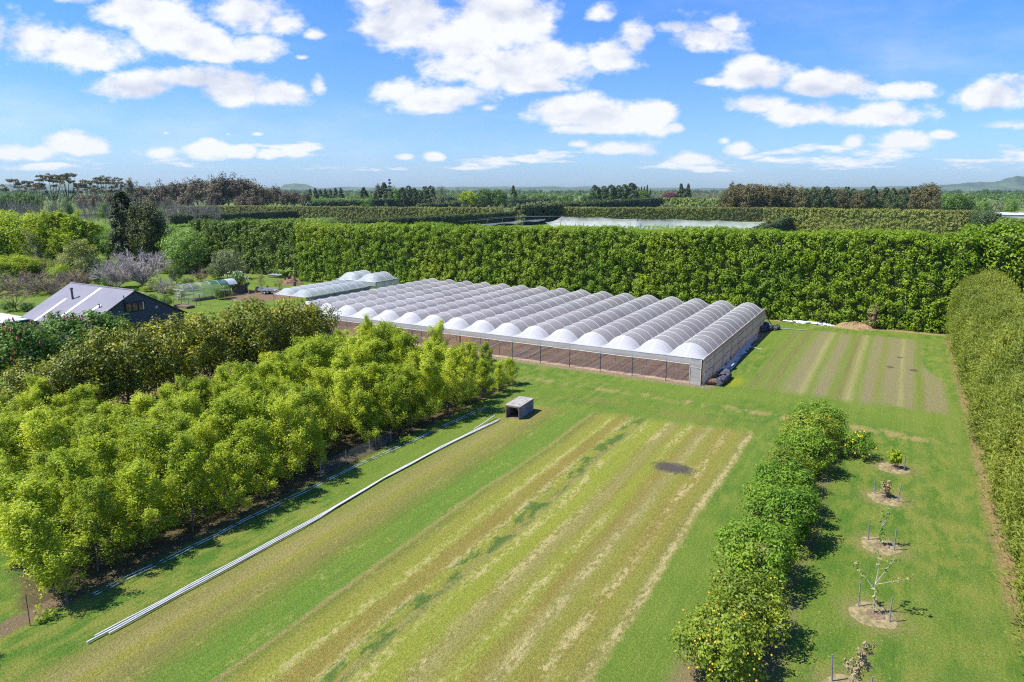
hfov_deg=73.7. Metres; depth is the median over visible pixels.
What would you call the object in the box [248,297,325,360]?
magnolia tree
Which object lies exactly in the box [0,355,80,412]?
magnolia tree
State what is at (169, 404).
young tree
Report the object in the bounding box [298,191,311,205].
eucalyptus tree
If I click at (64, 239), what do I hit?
lime tree
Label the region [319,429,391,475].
wire fence
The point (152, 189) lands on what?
eucalyptus tree
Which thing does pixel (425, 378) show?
young tree
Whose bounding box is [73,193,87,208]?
eucalyptus tree
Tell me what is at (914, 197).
cypress tree
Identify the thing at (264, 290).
trailer
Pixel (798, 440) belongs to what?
citrus bush
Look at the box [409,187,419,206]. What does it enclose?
cypress tree
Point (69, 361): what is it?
magnolia tree
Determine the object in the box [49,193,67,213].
bare tree
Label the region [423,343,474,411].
young tree
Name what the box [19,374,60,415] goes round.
young tree
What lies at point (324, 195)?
pine tree
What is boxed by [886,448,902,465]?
sapling
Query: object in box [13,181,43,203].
eucalyptus tree
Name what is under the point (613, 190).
cypress tree
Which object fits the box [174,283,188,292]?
garden bush
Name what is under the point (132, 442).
young tree
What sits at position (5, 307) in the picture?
garden bush
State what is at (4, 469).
young tree
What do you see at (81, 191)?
eucalyptus tree
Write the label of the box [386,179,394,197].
norfolk pine
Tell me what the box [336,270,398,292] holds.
tall tunnel
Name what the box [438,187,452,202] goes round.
poplar tree
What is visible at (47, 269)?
garden bush
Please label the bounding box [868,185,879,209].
cypress tree
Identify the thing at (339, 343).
young tree
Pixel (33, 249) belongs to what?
birch tree
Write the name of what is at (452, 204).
clipped hedge
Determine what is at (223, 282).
hothouse
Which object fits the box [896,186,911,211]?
cypress tree
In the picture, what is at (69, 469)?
young tree
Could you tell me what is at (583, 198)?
broadleaf tree
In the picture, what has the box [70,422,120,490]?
young tree
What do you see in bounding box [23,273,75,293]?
twiggy shrub
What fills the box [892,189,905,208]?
cypress tree
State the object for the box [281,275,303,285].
brush pile
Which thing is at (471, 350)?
young tree
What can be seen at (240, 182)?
eucalyptus tree
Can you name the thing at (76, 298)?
house
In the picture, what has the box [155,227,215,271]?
broadleaf tree
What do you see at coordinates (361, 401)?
young tree
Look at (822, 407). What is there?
citrus bush
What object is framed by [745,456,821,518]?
citrus bush
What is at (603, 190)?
cypress tree
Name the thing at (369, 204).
broadleaf tree
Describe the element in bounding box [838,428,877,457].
lemon bush
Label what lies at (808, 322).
plastic film
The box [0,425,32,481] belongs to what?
young tree
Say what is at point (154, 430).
young tree
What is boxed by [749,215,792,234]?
clipped hedge
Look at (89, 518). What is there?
young tree
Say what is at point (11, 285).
twiggy shrub
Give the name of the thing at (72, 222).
lime tree
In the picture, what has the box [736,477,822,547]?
citrus bush
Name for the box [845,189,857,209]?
cypress tree
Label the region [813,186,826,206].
cypress tree
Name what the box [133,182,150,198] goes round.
eucalyptus tree
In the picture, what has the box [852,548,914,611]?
sapling
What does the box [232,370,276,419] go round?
young tree
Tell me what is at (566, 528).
ground
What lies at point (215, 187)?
eucalyptus tree
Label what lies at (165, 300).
garden bush
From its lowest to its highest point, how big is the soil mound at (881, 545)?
0.161 m
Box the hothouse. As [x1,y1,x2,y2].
[173,278,237,300]
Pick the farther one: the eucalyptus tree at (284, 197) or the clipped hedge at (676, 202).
the clipped hedge at (676, 202)
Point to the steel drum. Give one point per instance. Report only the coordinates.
(711, 381)
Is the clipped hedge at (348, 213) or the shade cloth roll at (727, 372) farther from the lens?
the clipped hedge at (348, 213)
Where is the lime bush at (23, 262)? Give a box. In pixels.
[0,254,44,277]
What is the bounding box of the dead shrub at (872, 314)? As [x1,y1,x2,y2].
[863,304,880,327]
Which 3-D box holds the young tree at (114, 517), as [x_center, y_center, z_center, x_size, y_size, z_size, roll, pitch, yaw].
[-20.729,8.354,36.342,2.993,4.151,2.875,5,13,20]
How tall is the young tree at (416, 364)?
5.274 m
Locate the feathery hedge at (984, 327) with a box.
[943,264,1023,662]
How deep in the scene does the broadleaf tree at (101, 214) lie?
364.50 m
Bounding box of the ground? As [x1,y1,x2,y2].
[0,192,1023,681]
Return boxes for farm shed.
[998,212,1023,217]
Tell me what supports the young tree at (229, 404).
on the ground
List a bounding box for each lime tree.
[0,208,38,257]
[0,210,22,255]
[0,210,53,261]
[20,210,56,256]
[33,229,94,261]
[41,211,84,256]
[42,209,99,256]
[65,220,104,258]
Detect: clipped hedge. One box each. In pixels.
[167,210,297,226]
[177,205,225,213]
[218,205,503,220]
[302,196,482,207]
[321,211,515,227]
[417,198,551,207]
[513,206,765,221]
[516,197,663,224]
[661,197,727,207]
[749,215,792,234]
[762,206,976,234]
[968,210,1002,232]
[996,216,1023,230]
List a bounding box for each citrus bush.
[665,589,776,681]
[706,566,797,648]
[707,507,808,593]
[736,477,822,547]
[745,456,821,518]
[759,445,818,486]
[772,422,838,473]
[779,409,842,454]
[790,398,851,437]
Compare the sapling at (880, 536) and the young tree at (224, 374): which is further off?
the young tree at (224, 374)
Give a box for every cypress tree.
[395,187,409,207]
[401,186,414,206]
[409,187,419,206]
[415,190,424,203]
[419,186,431,203]
[424,185,437,202]
[587,185,601,201]
[598,186,609,199]
[604,184,618,199]
[612,185,624,199]
[619,184,630,198]
[623,182,639,198]
[678,188,689,197]
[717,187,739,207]
[725,183,751,207]
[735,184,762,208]
[747,183,769,205]
[754,190,774,208]
[760,184,779,207]
[771,185,788,208]
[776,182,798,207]
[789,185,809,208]
[806,186,819,208]
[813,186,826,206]
[818,186,833,207]
[826,189,838,208]
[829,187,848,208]
[842,186,851,208]
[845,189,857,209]
[849,190,867,209]
[859,188,872,209]
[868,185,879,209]
[871,190,886,207]
[876,186,891,210]
[883,187,898,209]
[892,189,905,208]
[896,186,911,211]
[903,186,916,208]
[906,183,929,209]
[917,182,944,210]
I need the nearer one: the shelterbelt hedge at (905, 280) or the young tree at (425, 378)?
the young tree at (425, 378)
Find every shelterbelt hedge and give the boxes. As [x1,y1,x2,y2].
[188,217,323,277]
[293,220,984,333]
[957,215,1023,298]
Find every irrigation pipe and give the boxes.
[86,419,499,642]
[94,423,488,635]
[109,420,498,633]
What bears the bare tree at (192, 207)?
on the ground
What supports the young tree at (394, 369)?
on the ground
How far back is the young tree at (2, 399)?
47.98 m
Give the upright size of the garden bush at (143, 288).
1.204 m
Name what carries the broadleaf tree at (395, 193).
on the ground
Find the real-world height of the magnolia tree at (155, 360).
7.363 m
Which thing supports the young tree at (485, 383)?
on the ground
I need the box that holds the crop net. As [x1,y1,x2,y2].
[461,216,767,228]
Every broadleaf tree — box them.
[0,193,16,212]
[6,191,32,217]
[16,192,44,213]
[45,253,76,267]
[47,200,58,214]
[56,238,99,274]
[59,197,73,219]
[93,221,114,254]
[95,226,123,261]
[97,202,109,223]
[152,224,189,265]
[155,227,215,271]
[207,265,228,278]
[209,248,245,278]
[357,198,363,205]
[362,197,373,207]
[388,186,400,204]
[457,190,477,206]
[475,188,492,205]
[488,188,508,205]
[518,193,526,199]
[550,196,556,201]
[561,195,568,201]
[580,196,586,201]
[634,190,649,197]
[936,193,954,210]
[950,193,969,210]
[958,196,975,210]
[975,201,990,211]
[981,189,989,194]
[1002,199,1019,212]
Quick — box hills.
[0,184,1023,191]
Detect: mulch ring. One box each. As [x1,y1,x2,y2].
[822,674,857,681]
[848,601,897,628]
[861,537,902,555]
[867,492,903,505]
[878,462,910,473]
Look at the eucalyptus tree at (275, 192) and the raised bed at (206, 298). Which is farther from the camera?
the eucalyptus tree at (275, 192)
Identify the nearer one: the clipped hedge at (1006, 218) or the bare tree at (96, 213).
the clipped hedge at (1006, 218)
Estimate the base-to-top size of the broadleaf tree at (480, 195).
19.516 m
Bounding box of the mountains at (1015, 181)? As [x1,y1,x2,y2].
[948,176,1023,185]
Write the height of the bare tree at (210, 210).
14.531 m
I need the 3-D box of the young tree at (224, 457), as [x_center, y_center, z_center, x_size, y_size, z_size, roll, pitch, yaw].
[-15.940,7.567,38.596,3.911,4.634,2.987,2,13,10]
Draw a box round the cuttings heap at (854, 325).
[832,321,875,330]
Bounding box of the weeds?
[33,399,483,623]
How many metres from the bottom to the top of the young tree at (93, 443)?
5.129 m
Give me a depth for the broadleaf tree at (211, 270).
139.54 m
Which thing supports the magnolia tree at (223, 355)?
on the ground
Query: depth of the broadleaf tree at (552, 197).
824.64 m
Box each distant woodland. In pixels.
[0,188,1023,195]
[0,191,1023,202]
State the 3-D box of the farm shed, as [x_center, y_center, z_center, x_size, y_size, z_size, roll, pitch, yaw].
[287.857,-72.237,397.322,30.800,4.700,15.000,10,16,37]
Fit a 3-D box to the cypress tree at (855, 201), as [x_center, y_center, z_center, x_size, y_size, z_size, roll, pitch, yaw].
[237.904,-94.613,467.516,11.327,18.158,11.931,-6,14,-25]
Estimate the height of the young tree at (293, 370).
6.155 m
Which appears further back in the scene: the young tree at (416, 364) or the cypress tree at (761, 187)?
the cypress tree at (761, 187)
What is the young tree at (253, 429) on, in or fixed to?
on the ground
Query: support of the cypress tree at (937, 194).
on the ground
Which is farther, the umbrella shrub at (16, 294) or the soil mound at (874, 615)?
the umbrella shrub at (16, 294)
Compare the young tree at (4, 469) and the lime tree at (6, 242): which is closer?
the young tree at (4, 469)
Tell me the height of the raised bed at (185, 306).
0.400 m
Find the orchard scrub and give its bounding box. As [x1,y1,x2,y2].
[345,199,1023,212]
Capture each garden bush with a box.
[0,263,14,274]
[0,301,17,310]
[2,264,21,278]
[18,302,35,310]
[36,257,55,275]
[40,264,57,277]
[45,264,75,278]
[85,258,104,273]
[88,269,104,284]
[100,275,113,286]
[139,285,152,291]
[141,279,155,285]
[144,280,157,290]
[158,294,172,304]
[168,264,184,283]
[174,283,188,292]
[175,290,185,298]
[177,264,194,272]
[181,278,193,286]
[184,283,198,290]
[191,266,206,271]
[213,287,227,299]
[221,285,232,297]
[239,265,250,272]
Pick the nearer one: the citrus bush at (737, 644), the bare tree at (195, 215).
the citrus bush at (737, 644)
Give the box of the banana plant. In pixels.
[274,267,292,278]
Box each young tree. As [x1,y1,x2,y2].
[0,394,18,411]
[0,401,16,432]
[0,409,31,469]
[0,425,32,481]
[0,447,25,480]
[0,455,17,522]
[0,469,72,552]
[0,469,76,574]
[0,496,91,598]
[2,388,22,416]
[6,440,20,462]
[7,403,72,473]
[9,384,56,430]
[13,419,36,463]
[16,406,83,487]
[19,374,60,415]
[22,446,70,512]
[32,449,93,527]
[42,392,76,437]
[44,444,116,552]
[52,475,150,575]
[55,404,80,433]
[55,416,77,442]
[57,382,106,435]
[58,412,93,448]
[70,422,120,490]
[71,410,120,463]
[72,399,103,425]
[75,431,124,516]
[96,397,135,457]
[102,454,148,529]
[102,458,190,550]
[103,402,141,469]
[105,412,166,479]
[117,415,168,493]
[122,420,204,510]
[129,388,159,420]
[143,399,177,466]
[154,382,178,406]
[154,430,237,531]
[155,398,186,451]
[161,410,210,481]
[164,374,207,423]
[167,389,215,460]
[172,393,212,437]
[178,408,234,497]
[189,374,215,412]
[193,436,254,513]
[197,391,269,477]
[200,391,238,440]
[201,360,236,402]
[202,417,249,475]
[208,378,229,417]
[220,358,258,404]
[221,386,256,447]
[231,416,292,502]
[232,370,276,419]
[238,389,290,468]
[254,358,281,395]
[257,351,281,388]
[257,386,314,482]
[258,391,285,444]
[259,373,291,405]
[272,350,316,404]
[272,382,327,458]
[277,340,311,381]
[277,376,304,432]
[278,346,294,371]
[281,401,329,469]
[286,335,331,378]
[290,332,347,418]
[299,381,341,445]
[301,333,337,405]
[304,365,340,427]
[316,366,359,438]
[322,345,366,426]
[323,338,345,359]
[331,327,356,364]
[334,364,378,425]
[338,384,385,443]
[341,334,365,382]
[348,338,388,411]
[351,320,385,346]
[352,314,375,365]
[352,335,370,344]
[362,337,402,406]
[363,361,407,422]
[371,317,403,376]
[371,373,421,434]
[372,323,389,359]
[382,361,417,413]
[383,360,438,425]
[385,324,406,366]
[385,329,426,371]
[401,347,432,401]
[409,352,454,419]
[412,342,431,388]
[419,337,448,370]
[421,338,457,399]
[423,318,449,360]
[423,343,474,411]
[440,343,471,393]
[452,355,482,404]
[464,339,490,380]
[472,358,493,397]
[476,341,505,379]
[490,359,508,390]
[500,356,521,384]
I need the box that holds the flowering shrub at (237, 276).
[222,271,249,288]
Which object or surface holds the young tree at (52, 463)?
on the ground
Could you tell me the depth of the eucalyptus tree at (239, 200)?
467.95 m
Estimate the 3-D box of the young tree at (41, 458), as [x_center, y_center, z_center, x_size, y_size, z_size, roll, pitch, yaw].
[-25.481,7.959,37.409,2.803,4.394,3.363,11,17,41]
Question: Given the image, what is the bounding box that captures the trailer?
[258,287,278,293]
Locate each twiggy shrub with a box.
[0,271,26,285]
[0,276,36,293]
[0,280,17,292]
[1,267,51,284]
[12,280,52,295]
[19,268,78,288]
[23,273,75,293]
[44,278,80,293]
[50,267,93,278]
[51,270,91,285]
[63,269,99,284]
[187,268,209,280]
[254,271,264,287]
[273,278,283,288]
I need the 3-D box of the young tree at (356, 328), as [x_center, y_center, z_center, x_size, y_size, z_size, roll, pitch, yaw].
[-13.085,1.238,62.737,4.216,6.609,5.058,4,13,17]
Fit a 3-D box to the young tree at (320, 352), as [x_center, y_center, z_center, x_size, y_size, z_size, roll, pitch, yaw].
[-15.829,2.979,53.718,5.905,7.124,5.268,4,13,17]
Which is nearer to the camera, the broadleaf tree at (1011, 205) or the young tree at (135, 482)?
the young tree at (135, 482)
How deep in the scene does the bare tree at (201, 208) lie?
349.41 m
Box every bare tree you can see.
[0,199,20,216]
[5,200,26,217]
[17,195,37,215]
[27,202,39,213]
[28,202,51,214]
[39,201,60,219]
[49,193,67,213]
[69,198,87,219]
[73,196,93,220]
[77,199,100,221]
[86,199,99,222]
[87,258,149,287]
[94,198,118,225]
[111,246,171,285]
[150,272,178,295]
[155,197,173,224]
[159,197,177,219]
[168,198,188,214]
[185,198,198,213]
[191,203,203,221]
[194,198,205,213]
[203,200,223,219]
[206,200,223,220]
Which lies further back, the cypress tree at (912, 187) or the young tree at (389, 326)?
the cypress tree at (912, 187)
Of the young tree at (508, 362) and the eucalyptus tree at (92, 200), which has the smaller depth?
the young tree at (508, 362)
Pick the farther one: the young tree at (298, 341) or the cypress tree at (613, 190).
the cypress tree at (613, 190)
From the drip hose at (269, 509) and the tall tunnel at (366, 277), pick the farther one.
the tall tunnel at (366, 277)
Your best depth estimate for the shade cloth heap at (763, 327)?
87.88 m
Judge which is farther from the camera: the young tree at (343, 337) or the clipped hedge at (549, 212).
the clipped hedge at (549, 212)
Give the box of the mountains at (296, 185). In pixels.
[281,183,313,187]
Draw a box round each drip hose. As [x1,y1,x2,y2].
[88,406,486,595]
[90,406,488,597]
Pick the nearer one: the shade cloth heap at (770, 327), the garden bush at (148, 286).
the shade cloth heap at (770, 327)
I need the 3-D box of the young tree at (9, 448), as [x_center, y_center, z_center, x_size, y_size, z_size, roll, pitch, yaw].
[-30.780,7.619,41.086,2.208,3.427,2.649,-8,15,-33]
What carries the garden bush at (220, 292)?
on the ground
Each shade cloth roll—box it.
[715,368,723,377]
[716,375,728,385]
[719,369,731,378]
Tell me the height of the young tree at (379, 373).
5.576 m
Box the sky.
[0,0,1023,277]
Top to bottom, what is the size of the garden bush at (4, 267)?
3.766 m
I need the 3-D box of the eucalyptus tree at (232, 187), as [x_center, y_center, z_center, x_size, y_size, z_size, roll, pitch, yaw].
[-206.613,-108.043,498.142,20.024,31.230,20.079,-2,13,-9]
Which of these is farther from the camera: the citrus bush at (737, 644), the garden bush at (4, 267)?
the garden bush at (4, 267)
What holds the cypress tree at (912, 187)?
on the ground
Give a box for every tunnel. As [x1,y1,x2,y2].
[273,279,370,306]
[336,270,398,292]
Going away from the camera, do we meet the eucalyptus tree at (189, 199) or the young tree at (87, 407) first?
the young tree at (87, 407)
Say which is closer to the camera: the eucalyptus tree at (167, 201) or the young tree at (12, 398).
the young tree at (12, 398)
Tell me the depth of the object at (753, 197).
458.20 m
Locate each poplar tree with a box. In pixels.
[431,186,444,202]
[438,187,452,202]
[454,187,460,201]
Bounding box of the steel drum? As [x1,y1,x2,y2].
[707,378,716,384]
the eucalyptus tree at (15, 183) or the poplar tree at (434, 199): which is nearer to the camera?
the eucalyptus tree at (15, 183)
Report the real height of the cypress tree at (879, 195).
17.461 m
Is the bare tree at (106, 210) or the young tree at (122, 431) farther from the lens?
the bare tree at (106, 210)
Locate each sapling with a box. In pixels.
[844,640,877,681]
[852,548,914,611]
[877,505,891,543]
[879,480,892,496]
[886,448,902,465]
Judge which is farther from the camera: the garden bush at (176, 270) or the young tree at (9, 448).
the garden bush at (176, 270)
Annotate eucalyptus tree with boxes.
[0,178,33,213]
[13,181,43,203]
[25,182,48,208]
[30,173,75,204]
[43,173,89,204]
[69,182,92,200]
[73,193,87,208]
[78,181,104,214]
[83,175,123,202]
[84,191,102,216]
[101,190,117,209]
[106,181,128,193]
[119,192,134,207]
[123,177,135,195]
[131,191,146,204]
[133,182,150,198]
[142,189,165,209]
[145,183,158,202]
[153,178,174,201]
[160,195,174,214]
[168,180,183,208]
[172,191,193,205]
[175,178,192,197]
[184,176,209,205]
[200,174,214,196]
[200,174,231,202]
[202,190,224,205]
[207,191,225,204]
[218,171,242,205]
[229,172,249,202]
[233,191,248,205]
[239,176,259,199]
[245,191,265,206]
[246,178,266,197]
[260,185,273,204]
[269,184,282,204]
[278,189,291,205]
[289,188,301,205]
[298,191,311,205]
[374,183,379,194]
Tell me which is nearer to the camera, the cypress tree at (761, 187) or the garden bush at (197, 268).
the garden bush at (197, 268)
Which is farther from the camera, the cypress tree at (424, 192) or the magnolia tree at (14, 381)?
the cypress tree at (424, 192)
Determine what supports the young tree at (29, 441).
on the ground
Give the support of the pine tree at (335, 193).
on the ground
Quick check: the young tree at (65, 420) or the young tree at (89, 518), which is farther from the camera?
the young tree at (65, 420)
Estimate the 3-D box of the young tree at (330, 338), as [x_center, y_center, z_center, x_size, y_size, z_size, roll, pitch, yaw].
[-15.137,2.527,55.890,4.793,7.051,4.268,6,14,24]
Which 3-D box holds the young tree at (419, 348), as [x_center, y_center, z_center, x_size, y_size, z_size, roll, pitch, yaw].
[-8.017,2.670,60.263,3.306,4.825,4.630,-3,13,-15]
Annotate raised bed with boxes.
[174,304,194,308]
[192,296,215,301]
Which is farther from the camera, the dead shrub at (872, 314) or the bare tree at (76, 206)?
the bare tree at (76, 206)
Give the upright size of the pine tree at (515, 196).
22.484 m
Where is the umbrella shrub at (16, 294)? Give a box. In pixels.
[0,291,32,309]
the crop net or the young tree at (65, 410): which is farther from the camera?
the crop net
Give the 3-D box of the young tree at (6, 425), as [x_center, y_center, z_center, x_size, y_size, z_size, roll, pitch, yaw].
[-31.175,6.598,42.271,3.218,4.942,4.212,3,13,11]
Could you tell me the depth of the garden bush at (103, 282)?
126.90 m
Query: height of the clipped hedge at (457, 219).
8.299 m
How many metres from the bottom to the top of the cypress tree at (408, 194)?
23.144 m
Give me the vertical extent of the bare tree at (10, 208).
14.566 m
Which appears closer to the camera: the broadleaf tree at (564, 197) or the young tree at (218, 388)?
the young tree at (218, 388)
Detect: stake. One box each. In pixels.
[25,594,30,625]
[64,579,68,610]
[831,654,832,680]
[858,582,860,606]
[889,597,892,621]
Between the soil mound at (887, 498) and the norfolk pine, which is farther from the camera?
the norfolk pine
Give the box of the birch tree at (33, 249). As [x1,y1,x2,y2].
[18,226,53,259]
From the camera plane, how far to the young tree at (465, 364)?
57.75 m
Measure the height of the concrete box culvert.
1.078 m
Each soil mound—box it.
[865,609,885,619]
[873,541,889,548]
[880,495,894,500]
[888,465,901,469]
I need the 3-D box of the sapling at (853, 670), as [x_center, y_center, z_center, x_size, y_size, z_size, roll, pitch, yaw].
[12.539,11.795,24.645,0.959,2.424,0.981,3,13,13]
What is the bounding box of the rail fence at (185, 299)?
[173,299,196,305]
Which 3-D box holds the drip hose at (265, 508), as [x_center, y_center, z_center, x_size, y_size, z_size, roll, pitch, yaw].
[-10.822,8.502,44.499,0.407,0.078,32.519,8,15,31]
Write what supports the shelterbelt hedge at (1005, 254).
on the ground
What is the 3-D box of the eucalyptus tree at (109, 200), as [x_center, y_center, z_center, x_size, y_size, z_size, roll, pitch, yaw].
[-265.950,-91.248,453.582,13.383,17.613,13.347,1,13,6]
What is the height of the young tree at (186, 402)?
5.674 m
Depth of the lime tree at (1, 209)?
153.22 m
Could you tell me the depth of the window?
83.73 m
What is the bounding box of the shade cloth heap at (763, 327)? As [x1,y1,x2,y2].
[759,324,767,331]
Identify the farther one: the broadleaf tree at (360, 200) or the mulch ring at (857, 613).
the broadleaf tree at (360, 200)
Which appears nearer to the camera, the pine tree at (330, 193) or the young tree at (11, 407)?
the young tree at (11, 407)
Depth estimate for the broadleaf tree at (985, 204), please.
469.77 m
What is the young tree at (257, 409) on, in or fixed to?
on the ground
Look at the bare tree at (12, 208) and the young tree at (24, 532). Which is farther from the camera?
the bare tree at (12, 208)
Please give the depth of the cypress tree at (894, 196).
468.02 m
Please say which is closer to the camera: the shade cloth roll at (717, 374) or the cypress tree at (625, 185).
the shade cloth roll at (717, 374)
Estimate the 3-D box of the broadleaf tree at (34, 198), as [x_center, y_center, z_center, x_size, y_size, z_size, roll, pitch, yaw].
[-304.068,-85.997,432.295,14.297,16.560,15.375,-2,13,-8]
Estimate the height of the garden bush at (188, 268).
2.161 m
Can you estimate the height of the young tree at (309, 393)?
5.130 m
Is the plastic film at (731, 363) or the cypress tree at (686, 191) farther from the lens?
the cypress tree at (686, 191)
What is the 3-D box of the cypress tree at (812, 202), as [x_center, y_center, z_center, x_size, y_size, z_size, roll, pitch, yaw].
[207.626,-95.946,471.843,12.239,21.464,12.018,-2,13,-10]
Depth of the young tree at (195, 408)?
47.97 m
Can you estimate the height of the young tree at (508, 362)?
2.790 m
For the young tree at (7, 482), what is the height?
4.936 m
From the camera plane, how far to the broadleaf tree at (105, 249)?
160.92 m
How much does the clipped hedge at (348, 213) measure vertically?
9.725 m
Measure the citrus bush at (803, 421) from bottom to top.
3.573 m
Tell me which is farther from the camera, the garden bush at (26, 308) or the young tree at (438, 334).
the garden bush at (26, 308)
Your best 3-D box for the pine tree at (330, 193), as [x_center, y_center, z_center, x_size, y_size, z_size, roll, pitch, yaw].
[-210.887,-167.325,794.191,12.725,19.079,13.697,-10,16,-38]
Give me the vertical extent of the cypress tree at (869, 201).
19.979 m
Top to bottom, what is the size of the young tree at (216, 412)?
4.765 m
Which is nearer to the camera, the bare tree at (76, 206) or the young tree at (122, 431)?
the young tree at (122, 431)
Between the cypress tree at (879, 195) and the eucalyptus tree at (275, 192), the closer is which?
the cypress tree at (879, 195)
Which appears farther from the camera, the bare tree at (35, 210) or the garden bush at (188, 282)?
the bare tree at (35, 210)
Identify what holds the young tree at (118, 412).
on the ground
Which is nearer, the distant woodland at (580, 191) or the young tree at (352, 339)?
the young tree at (352, 339)
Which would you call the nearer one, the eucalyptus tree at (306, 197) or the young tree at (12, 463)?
the young tree at (12, 463)
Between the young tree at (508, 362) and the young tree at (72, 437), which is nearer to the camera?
the young tree at (72, 437)
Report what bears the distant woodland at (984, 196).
on the ground
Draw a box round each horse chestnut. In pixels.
[0,317,61,384]
[24,310,97,362]
[65,309,133,355]
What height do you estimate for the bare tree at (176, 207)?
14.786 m
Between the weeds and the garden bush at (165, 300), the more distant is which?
the garden bush at (165, 300)
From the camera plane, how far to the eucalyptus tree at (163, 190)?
513.54 m
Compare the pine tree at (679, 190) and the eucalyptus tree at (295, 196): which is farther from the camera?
the pine tree at (679, 190)
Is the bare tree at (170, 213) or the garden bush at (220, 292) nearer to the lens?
the garden bush at (220, 292)
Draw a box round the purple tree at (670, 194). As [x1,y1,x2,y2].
[663,192,677,197]
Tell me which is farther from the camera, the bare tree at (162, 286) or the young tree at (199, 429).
the bare tree at (162, 286)
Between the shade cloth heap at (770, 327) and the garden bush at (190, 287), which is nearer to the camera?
the shade cloth heap at (770, 327)
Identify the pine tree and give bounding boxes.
[312,188,318,200]
[322,189,328,198]
[328,189,333,198]
[332,188,337,198]
[337,187,344,198]
[358,187,369,198]
[376,182,389,198]
[506,185,520,207]
[676,184,685,197]
[685,183,691,198]
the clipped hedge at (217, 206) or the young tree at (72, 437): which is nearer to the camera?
the young tree at (72, 437)
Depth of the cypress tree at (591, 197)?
623.51 m
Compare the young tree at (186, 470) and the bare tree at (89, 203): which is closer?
the young tree at (186, 470)
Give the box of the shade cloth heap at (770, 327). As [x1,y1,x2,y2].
[767,324,774,330]
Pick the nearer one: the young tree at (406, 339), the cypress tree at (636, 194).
the young tree at (406, 339)
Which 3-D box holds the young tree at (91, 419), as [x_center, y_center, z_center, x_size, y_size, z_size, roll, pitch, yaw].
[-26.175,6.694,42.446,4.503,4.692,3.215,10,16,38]
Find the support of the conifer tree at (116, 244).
on the ground
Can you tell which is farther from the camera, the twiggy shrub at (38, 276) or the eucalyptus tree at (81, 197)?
the eucalyptus tree at (81, 197)
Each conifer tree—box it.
[107,189,148,265]
[124,196,169,266]
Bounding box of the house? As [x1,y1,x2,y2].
[0,282,187,340]
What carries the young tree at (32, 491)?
on the ground
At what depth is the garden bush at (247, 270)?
149.18 m
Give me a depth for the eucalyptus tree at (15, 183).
496.49 m
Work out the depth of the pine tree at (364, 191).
624.40 m
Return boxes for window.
[125,301,144,312]
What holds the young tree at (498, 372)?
on the ground
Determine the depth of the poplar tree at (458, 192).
623.85 m
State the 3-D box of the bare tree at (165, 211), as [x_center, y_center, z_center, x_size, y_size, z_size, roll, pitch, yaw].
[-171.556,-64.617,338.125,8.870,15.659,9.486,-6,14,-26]
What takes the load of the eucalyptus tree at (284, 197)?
on the ground
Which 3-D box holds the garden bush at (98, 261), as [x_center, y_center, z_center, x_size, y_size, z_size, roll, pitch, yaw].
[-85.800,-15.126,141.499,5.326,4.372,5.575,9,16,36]
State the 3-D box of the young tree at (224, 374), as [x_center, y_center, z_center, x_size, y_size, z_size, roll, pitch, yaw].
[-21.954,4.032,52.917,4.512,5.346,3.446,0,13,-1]
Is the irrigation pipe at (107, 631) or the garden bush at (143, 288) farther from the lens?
the garden bush at (143, 288)
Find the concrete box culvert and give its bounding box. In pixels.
[505,396,533,419]
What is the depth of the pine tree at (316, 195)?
749.32 m
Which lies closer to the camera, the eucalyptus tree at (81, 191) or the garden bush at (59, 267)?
the garden bush at (59, 267)
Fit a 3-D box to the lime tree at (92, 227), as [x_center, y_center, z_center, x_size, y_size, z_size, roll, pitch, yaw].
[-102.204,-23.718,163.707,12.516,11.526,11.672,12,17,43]
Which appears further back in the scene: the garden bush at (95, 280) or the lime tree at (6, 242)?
the lime tree at (6, 242)
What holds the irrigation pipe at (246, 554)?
on the ground
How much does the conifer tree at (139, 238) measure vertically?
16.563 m
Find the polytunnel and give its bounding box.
[297,278,764,384]
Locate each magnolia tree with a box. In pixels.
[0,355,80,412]
[34,336,132,413]
[67,319,175,404]
[116,312,216,395]
[167,305,249,381]
[204,295,289,370]
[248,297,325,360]
[284,299,342,345]
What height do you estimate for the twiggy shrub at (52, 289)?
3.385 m
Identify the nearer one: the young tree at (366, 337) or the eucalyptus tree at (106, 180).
the young tree at (366, 337)
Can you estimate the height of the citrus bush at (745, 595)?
3.287 m
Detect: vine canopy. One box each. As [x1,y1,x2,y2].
[168,217,338,225]
[542,224,748,231]
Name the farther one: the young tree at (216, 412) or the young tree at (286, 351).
the young tree at (286, 351)
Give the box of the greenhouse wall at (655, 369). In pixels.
[312,319,703,382]
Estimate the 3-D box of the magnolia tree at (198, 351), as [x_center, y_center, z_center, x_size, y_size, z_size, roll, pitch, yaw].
[-30.540,1.200,60.859,7.899,7.471,7.867,4,13,19]
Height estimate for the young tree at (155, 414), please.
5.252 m
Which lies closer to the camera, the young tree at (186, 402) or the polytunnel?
the young tree at (186, 402)
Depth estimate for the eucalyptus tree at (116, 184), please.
500.59 m
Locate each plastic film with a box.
[718,334,757,370]
[783,320,833,325]

